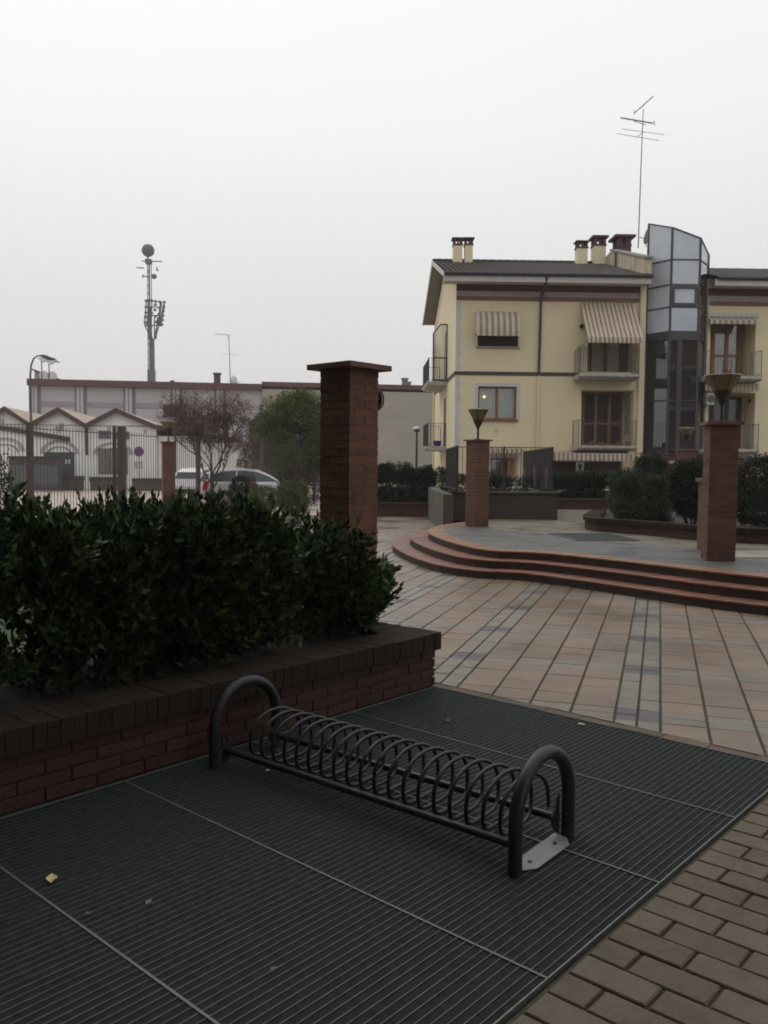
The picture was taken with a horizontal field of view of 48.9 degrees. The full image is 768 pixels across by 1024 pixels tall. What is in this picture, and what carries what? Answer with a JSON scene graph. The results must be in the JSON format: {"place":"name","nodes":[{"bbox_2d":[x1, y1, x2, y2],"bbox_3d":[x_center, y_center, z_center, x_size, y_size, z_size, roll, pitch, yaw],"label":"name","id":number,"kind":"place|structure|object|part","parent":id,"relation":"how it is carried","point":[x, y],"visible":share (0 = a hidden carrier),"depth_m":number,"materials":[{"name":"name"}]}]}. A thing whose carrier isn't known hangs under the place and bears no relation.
{"place":"outdoors","nodes":[
{"label":"outdoors","id":0,"kind":"place"},
{"bbox_2d":[0,607,42,658],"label":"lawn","id":1,"kind":"structure","parent":0,"point":[14,632],"depth_m":7.54,"materials":[{"name":"green plant"}]},
{"bbox_2d":[0,483,395,517],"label":"yard","id":2,"kind":"structure","parent":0,"point":[63,493],"depth_m":39.39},
{"bbox_2d":[0,448,16,509],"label":"shrub","id":3,"kind":"object","parent":2,"relation":"on","point":[4,480],"visible":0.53,"depth_m":15.98,"materials":[{"name":"green plant"}]},
{"bbox_2d":[0,425,68,440],"bbox_3d":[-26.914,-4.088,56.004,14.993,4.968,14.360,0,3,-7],"label":"barrier arm","id":4,"kind":"structure","parent":2,"relation":"on","point":[46,435],"depth_m":49.74,"materials":[{"name":"metal"}]},
{"bbox_2d":[8,456,62,489],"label":"notice cabinet","id":5,"kind":"object","parent":2,"relation":"on","point":[43,469],"visible":0.61,"depth_m":47.13,"materials":[{"name":"grey metal"}]},
{"bbox_2d":[29,355,54,421],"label":"street lamp","id":6,"kind":"object","parent":2,"relation":"on","point":[30,381],"visible":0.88,"depth_m":44.66,"materials":[{"name":"grey metal"}]},
{"bbox_2d":[63,476,84,490],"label":"street planter","id":7,"kind":"object","parent":2,"relation":"on","point":[66,480],"visible":0.57,"depth_m":48.72,"materials":[{"name":"concrete"}]},
{"bbox_2d":[89,477,117,490],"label":"street planter","id":8,"kind":"object","parent":2,"relation":"on","point":[95,481],"visible":0.56,"depth_m":48.91,"materials":[{"name":"concrete"}]},
{"bbox_2d":[0,406,245,489],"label":"gabled shed","id":9,"kind":"structure","parent":2,"relation":"on","point":[80,444],"depth_m":50.31,"materials":[{"name":"paint"}]},
{"bbox_2d":[44,452,74,475],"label":"door","id":10,"kind":"structure","parent":9,"relation":"in","point":[69,462],"depth_m":50.12,"materials":[{"name":"metal"}]},
{"bbox_2d":[98,448,127,473],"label":"grille door","id":11,"kind":"structure","parent":9,"relation":"in","point":[106,455],"depth_m":50.41,"materials":[{"name":"grey metal"}]},
{"bbox_2d":[135,446,143,468],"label":"road sign","id":12,"kind":"object","parent":2,"relation":"on","point":[138,455],"visible":0.67,"depth_m":46.90,"materials":[{"name":"metal"}]},
{"bbox_2d":[132,478,161,490],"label":"street planter","id":13,"kind":"object","parent":2,"relation":"on","point":[158,487],"visible":0.78,"depth_m":49.24,"materials":[{"name":"concrete"}]},
{"bbox_2d":[136,244,165,380],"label":"floodlight mast","id":14,"kind":"object","parent":2,"relation":"on","point":[148,250],"visible":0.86,"depth_m":148.17,"materials":[{"name":"grey metal"}]},
{"bbox_2d":[0,418,315,511],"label":"iron fence","id":15,"kind":"object","parent":2,"relation":"on","point":[119,470],"visible":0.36,"depth_m":23.30,"materials":[{"name":"grey metal"}]},
{"bbox_2d":[160,441,176,502],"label":"brick pillar","id":16,"kind":"structure","parent":2,"relation":"on","point":[168,464],"depth_m":25.50,"materials":[{"name":"red brick"}]},
{"bbox_2d":[160,421,176,440],"bbox_3d":[-6.539,-2.451,25.609,0.520,0.626,0.520,2,3,21],"label":"pillar lamp","id":17,"kind":"object","parent":16,"relation":"on","point":[168,426],"visible":0.99,"depth_m":25.48,"materials":[{"name":"beige glass"}]},
{"bbox_2d":[163,404,186,496],"bbox_3d":[-9.227,-2.716,38.111,1.340,4.226,0.500,1,3,12],"label":"street lamp","id":18,"kind":"object","parent":2,"relation":"on","point":[167,414],"visible":0.18,"depth_m":37.89,"materials":[{"name":"grey metal"}]},
{"bbox_2d":[175,467,213,496],"bbox_3d":[-8.316,-1.342,39.430,1.690,1.469,4.000,1,3,15],"label":"parked car","id":19,"kind":"object","parent":2,"relation":"on","point":[205,469],"visible":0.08,"depth_m":37.69,"materials":[{"name":"white metal"}]},
{"bbox_3d":[-8.771,-1.641,37.707,1.160,0.270,0.160,1,3,15],"label":"rear window","id":20,"kind":"part","parent":19,"relation":"part of","materials":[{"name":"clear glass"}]},
{"bbox_2d":[150,381,267,495],"bbox_3d":[-5.760,-2.101,27.833,3.579,4.154,3.331,-2,4,-43],"label":"bare tree","id":21,"kind":"object","parent":2,"relation":"on","point":[225,417],"visible":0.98,"depth_m":27.53,"materials":[{"name":"brown plant"}]},
{"bbox_2d":[27,373,432,480],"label":"warehouse","id":22,"kind":"structure","parent":2,"relation":"on","point":[405,409],"depth_m":76.90,"materials":[{"name":"concrete"}]},
{"bbox_2d":[37,355,47,378],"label":"floodlight","id":23,"kind":"object","parent":22,"relation":"on","point":[41,359],"visible":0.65,"depth_m":75.25,"materials":[{"name":"grey metal"}]},
{"bbox_2d":[39,371,48,378],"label":"round floodlight","id":24,"kind":"object","parent":22,"relation":"on","point":[44,374],"visible":0.78,"depth_m":75.39,"materials":[{"name":"grey metal"}]},
{"bbox_2d":[32,369,58,378],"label":"roof hut","id":25,"kind":"object","parent":22,"relation":"on","point":[36,374],"visible":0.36,"depth_m":75.67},
{"bbox_2d":[47,371,56,378],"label":"round floodlight","id":26,"kind":"object","parent":22,"relation":"on","point":[53,375],"visible":0.71,"depth_m":75.50,"materials":[{"name":"white plastic"}]},
{"bbox_2d":[45,357,59,378],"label":"floodlight","id":27,"kind":"object","parent":22,"relation":"on","point":[50,362],"visible":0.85,"depth_m":75.38,"materials":[{"name":"grey metal"}]},
{"bbox_2d":[220,334,233,382],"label":"roof aerial","id":28,"kind":"object","parent":22,"relation":"on","point":[229,358],"visible":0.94,"depth_m":79.91,"materials":[{"name":"grey metal"}]},
{"bbox_2d":[231,375,240,382],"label":"satellite dish","id":29,"kind":"object","parent":22,"relation":"on","point":[233,378],"visible":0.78,"depth_m":80.01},
{"bbox_2d":[226,473,259,504],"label":"shrub","id":30,"kind":"object","parent":2,"relation":"on","point":[243,479],"visible":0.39,"depth_m":28.46,"materials":[{"name":"green plant"}]},
{"bbox_2d":[234,433,269,474],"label":"shrub","id":31,"kind":"object","parent":2,"relation":"on","point":[257,450],"visible":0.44,"depth_m":33.81,"materials":[{"name":"green plant"}]},
{"bbox_2d":[202,468,307,506],"bbox_3d":[-4.999,-0.913,31.878,4.001,1.469,1.690,-1,3,-20],"label":"parked car","id":32,"kind":"object","parent":2,"relation":"on","point":[263,478],"visible":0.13,"depth_m":31.07,"materials":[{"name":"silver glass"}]},
{"bbox_3d":[-5.830,-1.313,30.858,0.870,0.391,0.155,-1,3,-20],"label":"side window","id":33,"kind":"part","parent":32,"relation":"part of","materials":[{"name":"black glass"}]},
{"bbox_3d":[-4.679,-1.330,31.278,1.480,0.400,0.158,-1,3,-20],"label":"side window","id":34,"kind":"part","parent":32,"relation":"part of","materials":[{"name":"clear glass"}]},
{"bbox_2d":[248,484,282,510],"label":"shrub","id":35,"kind":"object","parent":2,"relation":"on","point":[260,490],"visible":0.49,"depth_m":27.87,"materials":[{"name":"green plant"}]},
{"bbox_2d":[243,386,320,486],"bbox_3d":[-3.965,-3.021,37.064,4.491,5.050,4.341,0,3,0],"label":"evergreen tree","id":36,"kind":"object","parent":2,"relation":"on","point":[291,413],"visible":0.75,"depth_m":35.91,"materials":[{"name":"green plant"}]},
{"bbox_2d":[275,462,319,507],"bbox_3d":[-2.933,-0.954,29.491,1.917,1.785,1.276,0,3,0],"label":"shrub","id":37,"kind":"object","parent":2,"relation":"on","point":[304,476],"visible":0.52,"depth_m":29.38,"materials":[{"name":"green plant"}]},
{"bbox_2d":[413,426,420,484],"bbox_3d":[1.536,-2.324,39.932,0.400,3.432,0.400,0,3,0],"label":"street lamp","id":38,"kind":"object","parent":2,"relation":"on","point":[416,429],"visible":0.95,"depth_m":39.85,"materials":[{"name":"metal"}]},
{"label":"lawn","id":39,"kind":"structure","parent":2,"relation":"on","visible":0},
{"bbox_2d":[377,461,459,501],"bbox_3d":[0.693,-0.863,26.385,3.468,1.507,1.111,0,3,0],"label":"hedge","id":40,"kind":"object","parent":39,"relation":"on","point":[403,477],"visible":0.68,"depth_m":26.10,"materials":[{"name":"green plant"}]},
{"bbox_2d":[0,0,767,411],"label":"sky","id":41,"kind":"structure","parent":0,"point":[296,173],"materials":[{"name":"white"}]},
{"bbox_2d":[418,463,431,488],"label":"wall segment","id":42,"kind":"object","parent":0,"point":[420,467],"depth_m":59.92,"materials":[{"name":"paint"}]},
{"bbox_2d":[265,485,767,756],"bbox_3d":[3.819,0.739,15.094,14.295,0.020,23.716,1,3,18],"label":"slab paving","id":43,"kind":"structure","parent":0,"point":[450,602],"depth_m":7.02,"materials":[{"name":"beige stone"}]},
{"bbox_2d":[275,478,311,516],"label":"shrub","id":44,"kind":"object","parent":43,"relation":"on","point":[291,494],"visible":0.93,"depth_m":23.83,"materials":[{"name":"green plant"}]},
{"bbox_2d":[307,360,391,615],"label":"brick pillar","id":45,"kind":"structure","parent":43,"relation":"on","point":[349,390],"depth_m":6.48,"materials":[{"name":"red brick"}]},
{"bbox_2d":[377,389,383,410],"bbox_3d":[-0.094,-0.890,6.686,0.192,0.192,0.096,3,4,42],"label":"wall lamp","id":46,"kind":"object","parent":45,"relation":"attached to","point":[380,403],"visible":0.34,"depth_m":6.64,"materials":[{"name":"black metal"}]},
{"bbox_2d":[377,502,427,516],"bbox_3d":[0.607,-0.051,25.758,2.928,0.480,0.310,0,3,0],"label":"brick planter","id":47,"kind":"object","parent":43,"relation":"on","point":[402,509],"visible":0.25,"depth_m":25.63,"materials":[{"name":"red brick"}]},
{"bbox_2d":[392,546,767,615],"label":"step riser","id":48,"kind":"object","parent":43,"relation":"on","point":[724,606],"visible":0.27,"depth_m":10.37,"materials":[{"name":"brown brick"}]},
{"bbox_2d":[392,534,767,606],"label":"step tread","id":49,"kind":"object","parent":48,"relation":"on","point":[401,544],"visible":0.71,"depth_m":10.84,"materials":[{"name":"brick"}]},
{"bbox_2d":[410,540,767,600],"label":"step riser","id":50,"kind":"object","parent":49,"relation":"on","point":[754,595],"visible":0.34,"depth_m":10.68,"materials":[{"name":"brown brick"}]},
{"bbox_2d":[410,529,767,592],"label":"step tread","id":51,"kind":"object","parent":50,"relation":"on","point":[421,538],"visible":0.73,"depth_m":11.13,"materials":[{"name":"brick"}]},
{"bbox_2d":[428,534,767,586],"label":"step riser","id":52,"kind":"object","parent":51,"relation":"on","point":[763,582],"visible":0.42,"depth_m":11.00,"materials":[{"name":"brown brick"}]},
{"bbox_2d":[428,519,767,578],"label":"step tread","id":53,"kind":"object","parent":52,"relation":"on","point":[438,532],"visible":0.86,"depth_m":11.54,"materials":[{"name":"brick"}]},
{"bbox_2d":[432,683,767,761],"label":"kerb","id":54,"kind":"structure","parent":43,"relation":"on","point":[660,735],"depth_m":4.98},
{"bbox_2d":[456,509,767,550],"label":"podium","id":55,"kind":"object","parent":43,"relation":"on","point":[569,521],"visible":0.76,"depth_m":16.43,"materials":[{"name":"stone"}]},
{"bbox_2d":[463,439,492,526],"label":"brick pillar","id":56,"kind":"structure","parent":55,"relation":"on","point":[477,485],"depth_m":16.99,"materials":[{"name":"red brick"}]},
{"bbox_2d":[468,408,488,438],"bbox_3d":[1.900,-1.774,17.049,0.437,0.626,0.437,0,3,-17],"label":"pillar lamp","id":57,"kind":"object","parent":56,"relation":"on","point":[478,415],"visible":0.95,"depth_m":16.94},
{"bbox_2d":[428,487,559,525],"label":"concrete parapet","id":58,"kind":"structure","parent":55,"relation":"on","point":[445,507],"depth_m":19.57,"materials":[{"name":"grey concrete"}]},
{"bbox_2d":[445,445,553,492],"bbox_3d":[2.849,-1.103,21.771,2.460,1.060,5.640,0,3,0],"label":"railing","id":59,"kind":"object","parent":58,"relation":"on","point":[538,464],"visible":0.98,"depth_m":20.04,"materials":[{"name":"metal"}]},
{"bbox_2d":[439,470,555,491],"bbox_3d":[2.999,-0.646,22.495,3.081,0.956,1.071,0,3,0],"label":"hedge","id":60,"kind":"object","parent":55,"relation":"on","point":[509,482],"visible":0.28,"depth_m":22.29,"materials":[{"name":"green plant"}]},
{"bbox_2d":[553,468,623,498],"bbox_3d":[6.067,-0.669,25.502,2.807,1.334,1.115,0,3,0],"label":"hedge","id":61,"kind":"object","parent":55,"relation":"on","point":[588,483],"visible":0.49,"depth_m":25.20,"materials":[{"name":"green plant"}]},
{"bbox_2d":[548,533,639,540],"bbox_3d":[3.621,0.442,14.693,1.110,0.040,1.540,0,3,-6],"label":"pit cover","id":62,"kind":"object","parent":55,"relation":"on","point":[592,537],"visible":0.78,"depth_m":14.54,"materials":[{"name":"grey metal"}]},
{"bbox_2d":[557,498,645,509],"bbox_3d":[6.467,-0.198,24.746,3.070,0.381,0.310,0,3,0],"label":"brick planter","id":63,"kind":"object","parent":55,"relation":"on","point":[584,503],"visible":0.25,"depth_m":24.62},
{"bbox_2d":[444,526,767,573],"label":"asphalt band","id":64,"kind":"object","parent":55,"relation":"on","point":[499,538],"visible":0.94,"depth_m":12.61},
{"bbox_2d":[607,466,640,512],"bbox_3d":[5.815,-0.493,20.508,0.880,1.321,0.890,0,3,0],"label":"shrub","id":65,"kind":"object","parent":55,"relation":"on","point":[610,481],"visible":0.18,"depth_m":20.46,"materials":[{"name":"green plant"}]},
{"bbox_2d":[630,450,669,512],"bbox_3d":[7.077,-0.792,22.456,1.073,1.736,1.058,0,3,0],"label":"shrub","id":66,"kind":"object","parent":55,"relation":"on","point":[658,464],"visible":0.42,"depth_m":22.23,"materials":[{"name":"green plant"}]},
{"bbox_2d":[663,453,677,510],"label":"brick pillar","id":67,"kind":"structure","parent":55,"relation":"on","point":[671,457],"depth_m":23.78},
{"bbox_2d":[583,509,767,543],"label":"curved planter","id":68,"kind":"object","parent":55,"relation":"on","point":[596,520],"visible":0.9,"depth_m":14.98,"materials":[{"name":"brick"}]},
{"bbox_2d":[604,513,764,527],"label":"planter soil","id":69,"kind":"structure","parent":55,"relation":"on","point":[677,520],"depth_m":17.45,"materials":[{"name":"brown soil"}]},
{"bbox_2d":[609,469,675,521],"bbox_3d":[4.977,-0.275,16.416,1.200,1.112,1.229,0,3,0],"label":"shrub","id":70,"kind":"object","parent":69,"relation":"on","point":[627,484],"visible":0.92,"depth_m":16.14,"materials":[{"name":"green plant"}]},
{"bbox_2d":[663,455,702,523],"bbox_3d":[5.600,-0.356,15.395,1.010,1.389,1.031,0,3,0],"label":"shrub","id":71,"kind":"object","parent":69,"relation":"on","point":[681,487],"visible":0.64,"depth_m":15.23,"materials":[{"name":"green plant"}]},
{"bbox_2d":[736,452,767,527],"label":"shrub","id":72,"kind":"object","parent":69,"relation":"on","point":[755,510],"visible":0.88,"depth_m":14.73,"materials":[{"name":"green plant"}]},
{"bbox_2d":[675,449,697,470],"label":"brick pillar","id":73,"kind":"structure","parent":55,"relation":"on","point":[683,453],"depth_m":23.98,"materials":[{"name":"red brick"}]},
{"bbox_2d":[679,427,694,448],"bbox_3d":[8.638,-2.103,24.119,0.437,0.626,0.437,3,4,38],"label":"pillar lamp","id":74,"kind":"object","parent":73,"relation":"on","point":[686,432],"visible":0.98,"depth_m":24.01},
{"bbox_2d":[695,478,702,549],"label":"brick pillar","id":75,"kind":"structure","parent":55,"relation":"on","point":[700,485],"depth_m":12.58,"materials":[{"name":"red brick"}]},
{"bbox_2d":[699,421,744,560],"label":"brick pillar","id":76,"kind":"structure","parent":55,"relation":"on","point":[719,488],"depth_m":10.93,"materials":[{"name":"red brick"}]},
{"bbox_2d":[704,373,741,420],"bbox_3d":[4.418,-1.489,11.035,0.468,0.626,0.468,-2,4,-34],"label":"pillar lamp","id":77,"kind":"object","parent":76,"relation":"on","point":[722,385],"visible":0.97,"depth_m":10.93,"materials":[{"name":"beige glass"}]},
{"bbox_2d":[735,550,767,557],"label":"pale slabs","id":78,"kind":"structure","parent":55,"relation":"on","point":[751,553],"depth_m":11.81,"materials":[{"name":"white stone"}]},
{"bbox_2d":[505,796,767,1023],"bbox_3d":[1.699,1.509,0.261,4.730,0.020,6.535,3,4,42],"label":"paver path","id":79,"kind":"structure","parent":0,"point":[694,987],"depth_m":2.60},
{"label":"ground","id":80,"kind":"structure","parent":0,"visible":0},
{"bbox_2d":[422,234,653,494],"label":"apartment house","id":81,"kind":"structure","parent":80,"relation":"on","point":[538,353],"depth_m":33.86,"materials":[{"name":"yellow paint"}]},
{"bbox_2d":[443,333,445,445],"bbox_3d":[2.733,-5.477,37.860,0.011,5.030,1.000,0,3,-2],"label":"side door","id":82,"kind":"structure","parent":81,"relation":"in","point":[444,442],"depth_m":37.74,"materials":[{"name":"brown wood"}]},
{"bbox_2d":[478,387,515,419],"bbox_3d":[4.536,-4.378,34.045,1.555,1.317,0.157,0,3,-1],"label":"window","id":83,"kind":"structure","parent":81,"relation":"in","point":[500,402],"depth_m":34.10,"materials":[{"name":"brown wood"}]},
{"bbox_2d":[492,458,513,474],"bbox_3d":[4.770,-1.705,34.193,0.976,0.953,0.157,0,3,-1],"label":"window","id":84,"kind":"structure","parent":81,"relation":"in","point":[493,459],"depth_m":34.24,"materials":[{"name":"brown glass"}]},
{"bbox_2d":[553,460,620,480],"bbox_3d":[8.125,-1.712,34.343,2.978,1.313,0.060,0,3,-1],"label":"shop window","id":85,"kind":"structure","parent":81,"relation":"in","point":[560,466],"depth_m":34.31,"materials":[{"name":"black glass"}]},
{"bbox_2d":[581,392,622,445],"bbox_3d":[9.022,-3.834,34.919,1.679,2.220,0.092,0,3,-1],"label":"balcony door","id":86,"kind":"structure","parent":81,"relation":"in","point":[602,412],"depth_m":34.90,"materials":[{"name":"brown wood"}]},
{"bbox_2d":[588,342,621,371],"bbox_3d":[9.121,-6.676,34.789,1.367,2.005,0.092,0,3,-1],"label":"balcony door","id":87,"kind":"structure","parent":81,"relation":"in","point":[590,344],"depth_m":34.77,"materials":[{"name":"brown wood"}]},
{"bbox_2d":[622,343,627,371],"bbox_3d":[9.929,-6.671,34.836,0.250,2.005,0.060,0,3,-1],"label":"door panel","id":88,"kind":"structure","parent":81,"relation":"in","point":[624,367],"depth_m":34.82,"materials":[{"name":"brown wood"}]},
{"bbox_2d":[617,95,663,247],"bbox_3d":[11.396,-15.137,37.669,2.114,6.631,0.240,0,3,0],"label":"roof aerial","id":89,"kind":"object","parent":81,"relation":"on","point":[642,121],"visible":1,"depth_m":37.58,"materials":[{"name":"grey metal"}]},
{"bbox_2d":[639,229,647,243],"bbox_3d":[11.832,-12.353,37.818,0.680,0.961,0.569,3,4,43],"label":"satellite dish","id":90,"kind":"object","parent":89,"relation":"attached to","point":[645,239],"visible":0.28,"depth_m":38.08,"materials":[{"name":"grey metal"}]},
{"bbox_2d":[643,223,709,473],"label":"glass tower","id":91,"kind":"structure","parent":80,"relation":"on","point":[675,338],"depth_m":33.35,"materials":[{"name":"glass"}]},
{"bbox_2d":[697,268,767,484],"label":"apartment house","id":92,"kind":"structure","parent":80,"relation":"on","point":[736,328],"depth_m":34.06,"materials":[{"name":"yellow paint"}]},
{"bbox_2d":[709,323,740,373],"bbox_3d":[13.842,-6.674,34.903,1.714,2.271,0.157,0,3,-1],"label":"balcony door","id":93,"kind":"structure","parent":92,"relation":"in","point":[716,341],"depth_m":34.91,"materials":[{"name":"brown wood"}]},
{"bbox_2d":[708,397,741,448],"bbox_3d":[13.880,-3.679,35.031,1.856,2.152,0.092,0,3,-1],"label":"balcony door","id":94,"kind":"structure","parent":92,"relation":"in","point":[733,405],"depth_m":35.00,"materials":[{"name":"brown wood"}]},
{"bbox_2d":[740,324,743,375],"bbox_3d":[14.769,-6.667,34.916,0.140,2.271,0.070,0,3,-1],"label":"door panel","id":95,"kind":"structure","parent":92,"relation":"in","point":[742,326],"depth_m":34.88,"materials":[{"name":"brown wood"}]},
{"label":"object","id":96,"kind":"structure","parent":0,"visible":0},
{"bbox_2d":[0,621,440,816],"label":"brick planter","id":97,"kind":"object","parent":96,"relation":"on","point":[86,735],"visible":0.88,"depth_m":4.33,"materials":[{"name":"brick"}]},
{"bbox_2d":[0,479,403,695],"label":"hedge","id":98,"kind":"object","parent":97,"relation":"in","point":[132,586],"visible":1,"depth_m":4.57,"materials":[{"name":"green plant"}]},
{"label":"grating pit","id":99,"kind":"structure","parent":0,"visible":0},
{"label":"pit beams","id":100,"kind":"structure","parent":99,"relation":"on","visible":0},
{"bbox_2d":[0,867,216,1023],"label":"floor grating","id":101,"kind":"object","parent":100,"relation":"on","point":[57,966],"visible":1,"depth_m":2.48,"materials":[{"name":"grey metal"}]},
{"bbox_2d":[0,780,547,1023],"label":"floor grating","id":102,"kind":"object","parent":100,"relation":"on","point":[221,924],"visible":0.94,"depth_m":2.77,"materials":[{"name":"grey metal"}]},
{"bbox_2d":[46,873,56,882],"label":"fallen leaf","id":103,"kind":"object","parent":102,"relation":"on","point":[51,877],"visible":1,"depth_m":3.05,"materials":[{"name":"yellow plant"}]},
{"bbox_2d":[124,742,659,985],"bbox_3d":[-0.119,1.329,3.548,2.310,0.036,0.780,3,4,42],"label":"floor grating","id":104,"kind":"object","parent":100,"relation":"on","point":[553,919],"visible":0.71,"depth_m":3.22,"materials":[{"name":"grey metal"}]},
{"bbox_2d":[208,675,574,877],"bbox_3d":[-0.037,1.087,3.811,1.786,0.426,0.479,3,4,39],"label":"bike rack","id":105,"kind":"object","parent":104,"relation":"on","point":[543,852],"visible":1,"depth_m":3.62,"materials":[{"name":"metal"}]},
{"bbox_2d":[252,712,735,888],"bbox_3d":[0.400,1.303,4.129,2.310,0.036,0.776,3,4,42],"label":"floor grating","id":106,"kind":"object","parent":100,"relation":"on","point":[662,841],"visible":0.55,"depth_m":3.75,"materials":[{"name":"grey metal"}]},
{"bbox_2d":[351,686,767,822],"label":"floor grating","id":107,"kind":"object","parent":100,"relation":"on","point":[732,785],"visible":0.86,"depth_m":4.57,"materials":[{"name":"grey metal"}]}
]}

